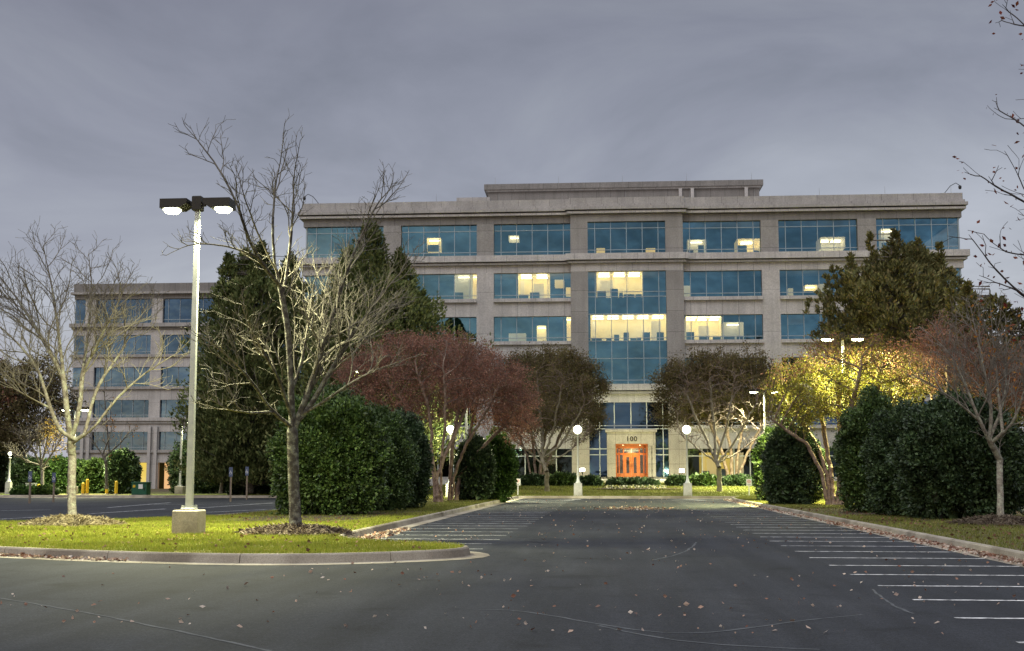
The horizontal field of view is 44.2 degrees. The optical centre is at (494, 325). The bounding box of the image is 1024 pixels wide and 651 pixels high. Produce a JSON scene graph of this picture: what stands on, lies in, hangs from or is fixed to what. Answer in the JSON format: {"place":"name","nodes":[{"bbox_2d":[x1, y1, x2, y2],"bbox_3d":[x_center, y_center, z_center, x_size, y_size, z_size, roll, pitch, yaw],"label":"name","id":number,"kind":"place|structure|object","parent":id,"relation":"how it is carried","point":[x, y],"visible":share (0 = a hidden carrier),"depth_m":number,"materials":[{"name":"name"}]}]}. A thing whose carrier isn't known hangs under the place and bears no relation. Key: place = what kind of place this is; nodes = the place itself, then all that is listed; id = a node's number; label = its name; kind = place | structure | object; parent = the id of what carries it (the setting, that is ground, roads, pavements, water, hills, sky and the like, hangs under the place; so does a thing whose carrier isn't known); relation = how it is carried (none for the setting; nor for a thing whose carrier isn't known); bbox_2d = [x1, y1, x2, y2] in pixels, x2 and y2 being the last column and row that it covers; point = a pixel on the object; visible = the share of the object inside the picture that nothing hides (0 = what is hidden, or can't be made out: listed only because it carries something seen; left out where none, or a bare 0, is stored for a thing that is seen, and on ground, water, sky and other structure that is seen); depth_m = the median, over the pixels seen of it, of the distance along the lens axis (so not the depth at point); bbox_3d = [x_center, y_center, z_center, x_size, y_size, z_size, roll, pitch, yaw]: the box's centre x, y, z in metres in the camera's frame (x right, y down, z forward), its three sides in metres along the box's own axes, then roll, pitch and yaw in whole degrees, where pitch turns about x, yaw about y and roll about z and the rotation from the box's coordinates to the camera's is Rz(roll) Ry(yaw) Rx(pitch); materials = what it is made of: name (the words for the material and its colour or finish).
{"place":"outdoors","nodes":[
{"label":"outdoors","id":0,"kind":"place"},
{"bbox_2d":[0,501,483,553],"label":"island lawn","id":1,"kind":"structure","parent":0,"point":[242,537],"depth_m":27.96,"materials":[{"name":"plant"}]},
{"bbox_2d":[18,513,127,526],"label":"loose mulch","id":2,"kind":"object","parent":1,"relation":"on","point":[63,517],"visible":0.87,"depth_m":38.29,"materials":[{"name":"wood"}]},
{"bbox_2d":[0,219,190,516],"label":"bare tree","id":3,"kind":"object","parent":1,"relation":"on","point":[69,434],"visible":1,"depth_m":39.82,"materials":[{"name":"grey plant"}]},
{"bbox_2d":[159,196,235,534],"bbox_3d":[-8.028,1.060,33.576,1.920,9.156,0.680,-1,-7,5],"label":"parking lot lamp","id":4,"kind":"object","parent":1,"relation":"on","point":[189,517],"visible":0.96,"depth_m":33.53,"materials":[{"name":"metal"}]},
{"bbox_2d":[233,521,356,535],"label":"loose mulch","id":5,"kind":"object","parent":1,"relation":"on","point":[292,528],"visible":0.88,"depth_m":32.55,"materials":[{"name":"brown plant"}]},
{"bbox_2d":[160,109,435,526],"bbox_3d":[-4.917,-0.198,32.275,7.862,11.066,4.523,6,-9,-42],"label":"bare tree","id":6,"kind":"object","parent":1,"relation":"on","point":[292,423],"visible":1,"depth_m":33.12,"materials":[{"name":"grey plant"}]},
{"bbox_2d":[235,509,439,520],"bbox_3d":[-5.781,7.490,50.215,6.886,0.058,20.550,-1,-7,5],"label":"mulch bed","id":7,"kind":"object","parent":1,"relation":"on","point":[312,516],"visible":0.28,"depth_m":45.54,"materials":[{"name":"brown soil"}]},
{"bbox_2d":[264,379,398,514],"bbox_3d":[-6.421,4.824,49.350,5.287,5.849,4.794,-1,-7,5],"label":"shrub","id":8,"kind":"object","parent":7,"relation":"on","point":[346,453],"visible":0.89,"depth_m":48.10,"materials":[{"name":"green plant"}]},
{"bbox_2d":[366,399,424,510],"bbox_3d":[-5.132,5.719,54.846,4.069,5.218,3.901,-1,-7,5],"label":"shrub","id":9,"kind":"object","parent":7,"relation":"on","point":[399,476],"visible":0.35,"depth_m":54.18,"materials":[{"name":"green plant"}]},
{"bbox_2d":[393,405,435,508],"bbox_3d":[-4.229,6.256,58.823,2.717,5.208,2.837,2,-7,-14],"label":"shrub","id":10,"kind":"object","parent":7,"relation":"on","point":[421,481],"visible":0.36,"depth_m":58.22,"materials":[{"name":"green plant"}]},
{"bbox_2d":[221,495,515,515],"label":"lawn grass","id":11,"kind":"structure","parent":1,"relation":"on","point":[444,506],"depth_m":55.57,"materials":[{"name":"green plant"}]},
{"bbox_2d":[255,219,496,487],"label":"cedar","id":12,"kind":"object","parent":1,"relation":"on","point":[419,310],"visible":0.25,"depth_m":92.76,"materials":[{"name":"green plant"}]},
{"bbox_2d":[484,426,521,502],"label":"shrub","id":13,"kind":"object","parent":1,"relation":"on","point":[507,472],"visible":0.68,"depth_m":79.11,"materials":[{"name":"green plant"}]},
{"bbox_2d":[0,486,835,495],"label":"lawn","id":14,"kind":"structure","parent":0,"point":[2,493],"depth_m":102.28,"materials":[{"name":"green plant"}]},
{"bbox_2d":[5,452,11,493],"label":"globe lamp","id":15,"kind":"object","parent":14,"relation":"on","point":[8,483],"visible":0.69,"depth_m":104.17,"materials":[{"name":"white metal"}]},
{"bbox_2d":[0,441,26,491],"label":"shrub","id":16,"kind":"object","parent":14,"relation":"on","point":[3,464],"visible":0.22,"depth_m":127.59,"materials":[{"name":"green plant"}]},
{"bbox_2d":[0,357,31,443],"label":"background tree","id":17,"kind":"object","parent":14,"relation":"on","point":[12,396],"visible":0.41,"depth_m":121.76,"materials":[{"name":"brown plant"}]},
{"bbox_2d":[8,483,36,494],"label":"shrub","id":18,"kind":"object","parent":14,"relation":"on","point":[23,489],"visible":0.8,"depth_m":99.19,"materials":[{"name":"green plant"}]},
{"bbox_2d":[5,453,44,487],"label":"shrub","id":19,"kind":"object","parent":14,"relation":"on","point":[19,468],"visible":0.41,"depth_m":109.25,"materials":[{"name":"green plant"}]},
{"bbox_2d":[2,409,77,484],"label":"tree","id":20,"kind":"object","parent":14,"relation":"on","point":[40,438],"visible":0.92,"depth_m":101.89,"materials":[{"name":"brown plant"}]},
{"bbox_2d":[0,349,86,459],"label":"background tree","id":21,"kind":"object","parent":14,"relation":"on","point":[6,434],"visible":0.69,"depth_m":121.59,"materials":[{"name":"brown plant"}]},
{"bbox_2d":[33,484,58,494],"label":"shrub","id":22,"kind":"object","parent":14,"relation":"on","point":[42,489],"visible":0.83,"depth_m":99.47,"materials":[{"name":"green plant"}]},
{"bbox_2d":[32,452,83,492],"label":"shrub","id":23,"kind":"object","parent":14,"relation":"on","point":[59,467],"visible":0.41,"depth_m":108.75,"materials":[{"name":"green plant"}]},
{"bbox_2d":[76,457,104,492],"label":"shrub","id":24,"kind":"object","parent":14,"relation":"on","point":[92,470],"visible":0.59,"depth_m":108.64,"materials":[{"name":"green plant"}]},
{"bbox_2d":[81,365,139,488],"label":"tree","id":25,"kind":"object","parent":14,"relation":"on","point":[105,459],"visible":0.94,"depth_m":100.44,"materials":[{"name":"brown plant"}]},
{"bbox_2d":[101,444,142,493],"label":"shrub","id":26,"kind":"object","parent":14,"relation":"on","point":[124,468],"visible":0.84,"depth_m":105.73,"materials":[{"name":"green plant"}]},
{"bbox_2d":[131,482,151,494],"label":"utility box","id":27,"kind":"object","parent":14,"relation":"on","point":[141,488],"visible":0.81,"depth_m":98.71,"materials":[{"name":"green metal"}]},
{"bbox_2d":[174,420,186,493],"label":"parking lot lamp","id":28,"kind":"object","parent":14,"relation":"on","point":[180,489],"visible":0.56,"depth_m":105.03,"materials":[{"name":"metal"}]},
{"bbox_2d":[66,281,304,488],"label":"office building","id":29,"kind":"structure","parent":14,"relation":"on","point":[145,407],"depth_m":168.78,"materials":[{"name":"beige concrete"}]},
{"bbox_2d":[74,336,84,354],"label":"window","id":30,"kind":"structure","parent":29,"relation":"in","point":[81,352],"depth_m":170.07,"materials":[{"name":"blue glass"}]},
{"bbox_2d":[75,300,85,322],"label":"window","id":31,"kind":"structure","parent":29,"relation":"in","point":[81,314],"depth_m":170.65,"materials":[{"name":"blue glass"}]},
{"bbox_2d":[92,432,147,449],"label":"window","id":32,"kind":"structure","parent":29,"relation":"in","point":[137,442],"depth_m":168.09,"materials":[{"name":"blue glass"}]},
{"bbox_2d":[93,400,148,417],"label":"window","id":33,"kind":"structure","parent":29,"relation":"in","point":[122,408],"depth_m":168.58,"materials":[{"name":"blue glass"}]},
{"bbox_2d":[94,367,149,386],"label":"window","id":34,"kind":"structure","parent":29,"relation":"in","point":[117,379],"depth_m":169.11,"materials":[{"name":"blue glass"}]},
{"bbox_2d":[96,335,150,354],"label":"window","id":35,"kind":"structure","parent":29,"relation":"in","point":[145,340],"depth_m":169.53,"materials":[{"name":"blue glass"}]},
{"bbox_2d":[97,299,151,322],"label":"window","id":36,"kind":"structure","parent":29,"relation":"in","point":[136,310],"depth_m":170.11,"materials":[{"name":"blue glass"}]},
{"bbox_2d":[159,432,186,449],"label":"window","id":37,"kind":"structure","parent":29,"relation":"in","point":[167,440],"depth_m":167.59,"materials":[{"name":"blue glass"}]},
{"bbox_2d":[160,400,188,416],"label":"window","id":38,"kind":"structure","parent":29,"relation":"in","point":[165,404],"depth_m":168.13,"materials":[{"name":"blue glass"}]},
{"bbox_2d":[161,367,208,385],"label":"window","id":39,"kind":"structure","parent":29,"relation":"in","point":[180,373],"depth_m":168.58,"materials":[{"name":"blue glass"}]},
{"bbox_2d":[162,335,208,353],"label":"window","id":40,"kind":"structure","parent":29,"relation":"in","point":[172,348],"depth_m":169.07,"materials":[{"name":"blue glass"}]},
{"bbox_2d":[163,298,213,322],"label":"window","id":41,"kind":"structure","parent":29,"relation":"in","point":[176,310],"depth_m":169.57,"materials":[{"name":"blue glass"}]},
{"bbox_2d":[164,439,224,493],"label":"shrub","id":42,"kind":"object","parent":14,"relation":"on","point":[200,487],"visible":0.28,"depth_m":106.75,"materials":[{"name":"green plant"}]},
{"bbox_2d":[225,481,258,494],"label":"shrub","id":43,"kind":"object","parent":14,"relation":"on","point":[237,489],"visible":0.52,"depth_m":100.61,"materials":[{"name":"green plant"}]},
{"bbox_2d":[165,240,335,492],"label":"cedar","id":44,"kind":"object","parent":14,"relation":"on","point":[235,448],"visible":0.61,"depth_m":97.61,"materials":[{"name":"green plant"}]},
{"bbox_2d":[521,471,549,485],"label":"hedge","id":45,"kind":"object","parent":14,"relation":"on","point":[533,479],"visible":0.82,"depth_m":108.74,"materials":[{"name":"green plant"}]},
{"bbox_2d":[249,481,836,495],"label":"lawn grass","id":46,"kind":"structure","parent":14,"relation":"on","point":[590,492],"depth_m":99.74,"materials":[{"name":"green plant"}]},
{"bbox_2d":[498,351,600,490],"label":"lawn tree","id":47,"kind":"object","parent":14,"relation":"on","point":[559,395],"visible":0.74,"depth_m":100.80,"materials":[{"name":"brown plant"}]},
{"bbox_2d":[496,340,615,474],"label":"tree","id":48,"kind":"object","parent":14,"relation":"on","point":[581,362],"depth_m":112.20,"materials":[{"name":"brown plant"}]},
{"bbox_2d":[549,469,576,485],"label":"hedge","id":49,"kind":"object","parent":14,"relation":"on","point":[557,478],"visible":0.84,"depth_m":108.51,"materials":[{"name":"green plant"}]},
{"bbox_2d":[574,426,581,495],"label":"globe lamp","id":50,"kind":"object","parent":14,"relation":"on","point":[577,483],"visible":1,"depth_m":95.02,"materials":[{"name":"white metal"}]},
{"bbox_2d":[579,473,603,485],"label":"hedge","id":51,"kind":"object","parent":14,"relation":"on","point":[590,479],"visible":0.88,"depth_m":108.38,"materials":[{"name":"green plant"}]},
{"bbox_2d":[604,476,660,485],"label":"hedge","id":52,"kind":"object","parent":14,"relation":"on","point":[630,481],"visible":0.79,"depth_m":106.19,"materials":[{"name":"green plant"}]},
{"bbox_2d":[297,175,969,485],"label":"office building","id":53,"kind":"structure","parent":14,"relation":"on","point":[630,285],"depth_m":122.79,"materials":[{"name":"concrete"}]},
{"bbox_2d":[306,275,373,300],"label":"window","id":54,"kind":"structure","parent":53,"relation":"in","point":[316,283],"depth_m":125.86,"materials":[{"name":"blue glass"}]},
{"bbox_2d":[307,227,383,257],"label":"window","id":55,"kind":"structure","parent":53,"relation":"in","point":[322,237],"depth_m":126.29,"materials":[{"name":"blue glass"}]},
{"bbox_2d":[402,225,476,256],"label":"window","id":56,"kind":"structure","parent":53,"relation":"in","point":[455,240],"depth_m":125.43,"materials":[{"name":"blue glass"}]},
{"bbox_2d":[408,274,476,298],"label":"window","id":57,"kind":"structure","parent":53,"relation":"in","point":[450,286],"depth_m":124.82,"materials":[{"name":"blue glass"}]},
{"bbox_2d":[434,449,457,476],"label":"window","id":58,"kind":"structure","parent":53,"relation":"in","point":[445,472],"depth_m":122.76,"materials":[{"name":"black glass"}]},
{"bbox_2d":[416,317,476,341],"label":"window","id":59,"kind":"structure","parent":53,"relation":"in","point":[468,323],"depth_m":124.24,"materials":[{"name":"blue glass"}]},
{"bbox_2d":[494,224,569,254],"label":"window","id":60,"kind":"structure","parent":53,"relation":"in","point":[520,239],"depth_m":124.73,"materials":[{"name":"blue glass"}]},
{"bbox_2d":[494,273,570,298],"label":"window","id":61,"kind":"structure","parent":53,"relation":"in","point":[520,285],"depth_m":124.18,"materials":[{"name":"blue glass"}]},
{"bbox_2d":[494,316,570,340],"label":"window","id":62,"kind":"structure","parent":53,"relation":"in","point":[558,328],"depth_m":123.67,"materials":[{"name":"blue glass"}]},
{"bbox_2d":[515,449,571,475],"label":"window","id":63,"kind":"structure","parent":53,"relation":"in","point":[564,462],"depth_m":122.05,"materials":[{"name":"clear glass"}]},
{"bbox_2d":[587,221,664,252],"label":"window","id":64,"kind":"structure","parent":53,"relation":"in","point":[649,236],"depth_m":123.52,"materials":[{"name":"blue glass"}]},
{"bbox_2d":[588,271,666,383],"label":"window","id":65,"kind":"structure","parent":53,"relation":"in","point":[627,320],"depth_m":122.49,"materials":[{"name":"blue glass"}]},
{"bbox_2d":[589,402,668,476],"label":"window","id":66,"kind":"structure","parent":53,"relation":"in","point":[622,415],"depth_m":121.30,"materials":[{"name":"blue glass"}]},
{"bbox_2d":[688,449,753,476],"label":"window","id":67,"kind":"structure","parent":53,"relation":"in","point":[698,462],"depth_m":120.80,"materials":[{"name":"yellow glass"}]},
{"bbox_2d":[683,221,760,252],"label":"window","id":68,"kind":"structure","parent":53,"relation":"in","point":[718,236],"depth_m":123.33,"materials":[{"name":"blue glass"}]},
{"bbox_2d":[684,271,761,296],"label":"window","id":69,"kind":"structure","parent":53,"relation":"in","point":[696,283],"depth_m":122.76,"materials":[{"name":"blue glass"}]},
{"bbox_2d":[684,315,762,339],"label":"window","id":70,"kind":"structure","parent":53,"relation":"in","point":[697,327],"depth_m":122.29,"materials":[{"name":"blue glass"}]},
{"bbox_2d":[686,404,763,424],"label":"window","id":71,"kind":"structure","parent":53,"relation":"in","point":[758,423],"depth_m":121.10,"materials":[{"name":"blue glass"}]},
{"bbox_2d":[781,314,847,338],"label":"window","id":72,"kind":"structure","parent":53,"relation":"in","point":[793,326],"depth_m":121.72,"materials":[{"name":"blue glass"}]},
{"bbox_2d":[785,402,846,424],"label":"window","id":73,"kind":"structure","parent":53,"relation":"in","point":[827,420],"depth_m":120.51,"materials":[{"name":"blue glass"}]},
{"bbox_2d":[778,219,857,251],"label":"window","id":74,"kind":"structure","parent":53,"relation":"in","point":[794,235],"depth_m":122.61,"materials":[{"name":"blue glass"}]},
{"bbox_2d":[779,270,857,295],"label":"window","id":75,"kind":"structure","parent":53,"relation":"in","point":[792,282],"depth_m":122.20,"materials":[{"name":"blue glass"}]},
{"bbox_2d":[782,357,855,382],"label":"window","id":76,"kind":"structure","parent":53,"relation":"in","point":[792,359],"depth_m":121.24,"materials":[{"name":"blue glass"}]},
{"bbox_2d":[876,218,957,249],"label":"window","id":77,"kind":"structure","parent":53,"relation":"in","point":[931,230],"depth_m":121.90,"materials":[{"name":"blue glass"}]},
{"bbox_2d":[591,488,682,488],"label":"mulch bed","id":78,"kind":"object","parent":14,"relation":"on","point":[630,488],"visible":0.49,"depth_m":102.88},
{"bbox_2d":[604,484,666,489],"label":"flower bed","id":79,"kind":"object","parent":78,"relation":"on","point":[659,487],"visible":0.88,"depth_m":103.12,"materials":[{"name":"plant"}]},
{"bbox_2d":[664,473,690,485],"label":"hedge","id":80,"kind":"object","parent":14,"relation":"on","point":[676,480],"visible":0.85,"depth_m":107.73,"materials":[{"name":"green plant"}]},
{"bbox_2d":[682,425,691,495],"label":"globe lamp","id":81,"kind":"object","parent":14,"relation":"on","point":[687,484],"visible":1,"depth_m":94.27,"materials":[{"name":"white metal"}]},
{"bbox_2d":[688,471,716,485],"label":"hedge","id":82,"kind":"object","parent":14,"relation":"on","point":[703,479],"visible":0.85,"depth_m":107.36,"materials":[{"name":"green plant"}]},
{"bbox_2d":[668,357,768,491],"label":"lawn tree","id":83,"kind":"object","parent":14,"relation":"on","point":[715,456],"visible":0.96,"depth_m":99.86,"materials":[{"name":"brown plant"}]},
{"bbox_2d":[642,340,801,474],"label":"tree","id":84,"kind":"object","parent":14,"relation":"on","point":[705,361],"depth_m":110.68,"materials":[{"name":"brown plant"}]},
{"bbox_2d":[721,473,754,486],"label":"hedge","id":85,"kind":"object","parent":14,"relation":"on","point":[739,480],"visible":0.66,"depth_m":107.13,"materials":[{"name":"green plant"}]},
{"bbox_2d":[151,488,723,497],"bbox_3d":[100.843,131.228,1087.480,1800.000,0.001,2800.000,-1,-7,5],"label":"ground","id":86,"kind":"structure","parent":0,"point":[161,490],"depth_m":138.16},
{"bbox_2d":[933,280,1023,431],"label":"evergreen oak","id":87,"kind":"object","parent":86,"relation":"on","point":[966,290],"visible":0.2,"depth_m":73.88,"materials":[{"name":"plant"}]},
{"bbox_2d":[0,498,1023,650],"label":"parking lot","id":88,"kind":"structure","parent":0,"point":[409,608],"depth_m":18.38,"materials":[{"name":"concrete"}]},
{"bbox_2d":[0,495,276,497],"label":"kerb","id":89,"kind":"structure","parent":88,"relation":"on","point":[135,496],"depth_m":97.07,"materials":[{"name":"concrete"}]},
{"bbox_2d":[0,496,522,564],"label":"kerb","id":90,"kind":"structure","parent":88,"relation":"on","point":[461,553],"depth_m":25.06,"materials":[{"name":"concrete"}]},
{"bbox_2d":[1,503,821,543],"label":"parking lines","id":91,"kind":"object","parent":88,"relation":"on","point":[474,515],"visible":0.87,"depth_m":53.76,"materials":[{"name":"paint"}]},
{"bbox_2d":[0,542,914,650],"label":"asphalt seam","id":92,"kind":"object","parent":88,"relation":"on","point":[875,592],"visible":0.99,"depth_m":14.20,"materials":[{"name":"grey asphalt"}]},
{"bbox_2d":[0,499,1023,633],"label":"fallen leaves","id":93,"kind":"object","parent":88,"relation":"on","point":[950,547],"visible":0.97,"depth_m":28.21,"materials":[{"name":"brown plant"}]},
{"bbox_2d":[518,496,736,498],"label":"kerb","id":94,"kind":"structure","parent":88,"relation":"on","point":[637,497],"depth_m":93.54,"materials":[{"name":"concrete"}]},
{"bbox_2d":[683,499,1023,642],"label":"parking lines","id":95,"kind":"object","parent":88,"relation":"on","point":[912,574],"visible":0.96,"depth_m":21.66,"materials":[{"name":"paint"}]},
{"bbox_2d":[728,497,1023,566],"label":"kerb","id":96,"kind":"structure","parent":88,"relation":"on","point":[1018,554],"depth_m":33.98,"materials":[{"name":"concrete"}]},
{"bbox_2d":[0,0,1023,457],"label":"sky","id":97,"kind":"structure","parent":0,"point":[799,97],"materials":[{"name":"grey"}]},
{"bbox_2d":[734,496,1023,550],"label":"island lawn","id":98,"kind":"structure","parent":0,"point":[842,514],"depth_m":36.44,"materials":[{"name":"green plant"}]},
{"bbox_2d":[0,507,1023,551],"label":"fallen leaves","id":99,"kind":"object","parent":98,"relation":"on","point":[308,540],"visible":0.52,"depth_m":34.48,"materials":[{"name":"brown plant"}]},
{"bbox_2d":[749,424,774,500],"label":"shrub","id":100,"kind":"object","parent":98,"relation":"on","point":[755,458],"visible":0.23,"depth_m":75.90,"materials":[{"name":"green plant"}]},
{"bbox_2d":[756,415,829,504],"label":"shrub","id":101,"kind":"object","parent":98,"relation":"on","point":[790,471],"visible":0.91,"depth_m":66.14,"materials":[{"name":"green plant"}]},
{"bbox_2d":[820,333,864,404],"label":"parking lot lamp","id":102,"kind":"object","parent":98,"relation":"on","point":[859,337],"visible":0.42,"depth_m":69.04,"materials":[{"name":"metal"}]},
{"bbox_2d":[754,328,949,504],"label":"crape myrtle","id":103,"kind":"object","parent":98,"relation":"on","point":[846,390],"visible":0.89,"depth_m":65.45,"materials":[{"name":"yellow plant"}]},
{"bbox_2d":[802,226,982,406],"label":"evergreen oak","id":104,"kind":"object","parent":98,"relation":"on","point":[898,297],"visible":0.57,"depth_m":86.11,"materials":[{"name":"green plant"}]},
{"bbox_2d":[840,511,956,521],"bbox_3d":[16.588,7.160,47.448,7.753,0.058,17.815,-1,-7,5],"label":"mulch bed","id":105,"kind":"object","parent":98,"relation":"on","point":[882,515],"visible":0.09,"depth_m":50.24,"materials":[{"name":"brown soil"}]},
{"bbox_2d":[828,379,895,512],"bbox_3d":[15.851,5.118,52.640,3.796,5.833,3.400,-1,-7,5],"label":"shrub","id":106,"kind":"object","parent":105,"relation":"on","point":[847,444],"visible":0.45,"depth_m":52.08,"materials":[{"name":"green plant"}]},
{"bbox_2d":[858,394,922,515],"bbox_3d":[15.794,5.140,48.118,3.512,5.037,3.776,6,-9,-43],"label":"shrub","id":107,"kind":"object","parent":105,"relation":"on","point":[884,427],"visible":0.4,"depth_m":47.70,"materials":[{"name":"green plant"}]},
{"bbox_2d":[884,384,1023,518],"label":"shrub","id":108,"kind":"object","parent":105,"relation":"on","point":[942,460],"visible":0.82,"depth_m":43.37,"materials":[{"name":"green plant"}]},
{"bbox_2d":[905,283,1023,516],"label":"bare tree","id":109,"kind":"object","parent":105,"relation":"on","point":[994,448],"visible":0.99,"depth_m":40.46,"materials":[{"name":"brown plant"}]},
{"bbox_2d":[881,308,1023,415],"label":"crape myrtle","id":110,"kind":"object","parent":98,"relation":"on","point":[925,345],"visible":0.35,"depth_m":68.03,"materials":[{"name":"brown plant"}]},
{"bbox_2d":[944,0,1023,341],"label":"overhanging tree","id":111,"kind":"object","parent":98,"relation":"on","point":[1003,237],"visible":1,"depth_m":21.03,"materials":[{"name":"brown plant"}]},
{"bbox_2d":[945,513,1023,525],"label":"loose mulch","id":112,"kind":"object","parent":98,"relation":"on","point":[975,519],"visible":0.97,"depth_m":39.17,"materials":[{"name":"brown plant"}]},
{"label":"mulch bed","id":113,"kind":"object","parent":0,"visible":0},
{"bbox_2d":[325,323,513,501],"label":"crape myrtle","id":114,"kind":"object","parent":113,"relation":"on","point":[425,400],"visible":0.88,"depth_m":71.82,"materials":[{"name":"red plant"}]},
{"bbox_2d":[452,430,497,499],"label":"shrub","id":115,"kind":"object","parent":113,"relation":"on","point":[477,476],"visible":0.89,"depth_m":76.60,"materials":[{"name":"green plant"}]},
{"bbox_2d":[422,326,548,500],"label":"crape myrtle","id":116,"kind":"object","parent":113,"relation":"on","point":[506,418],"visible":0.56,"depth_m":76.46,"materials":[{"name":"red plant"}]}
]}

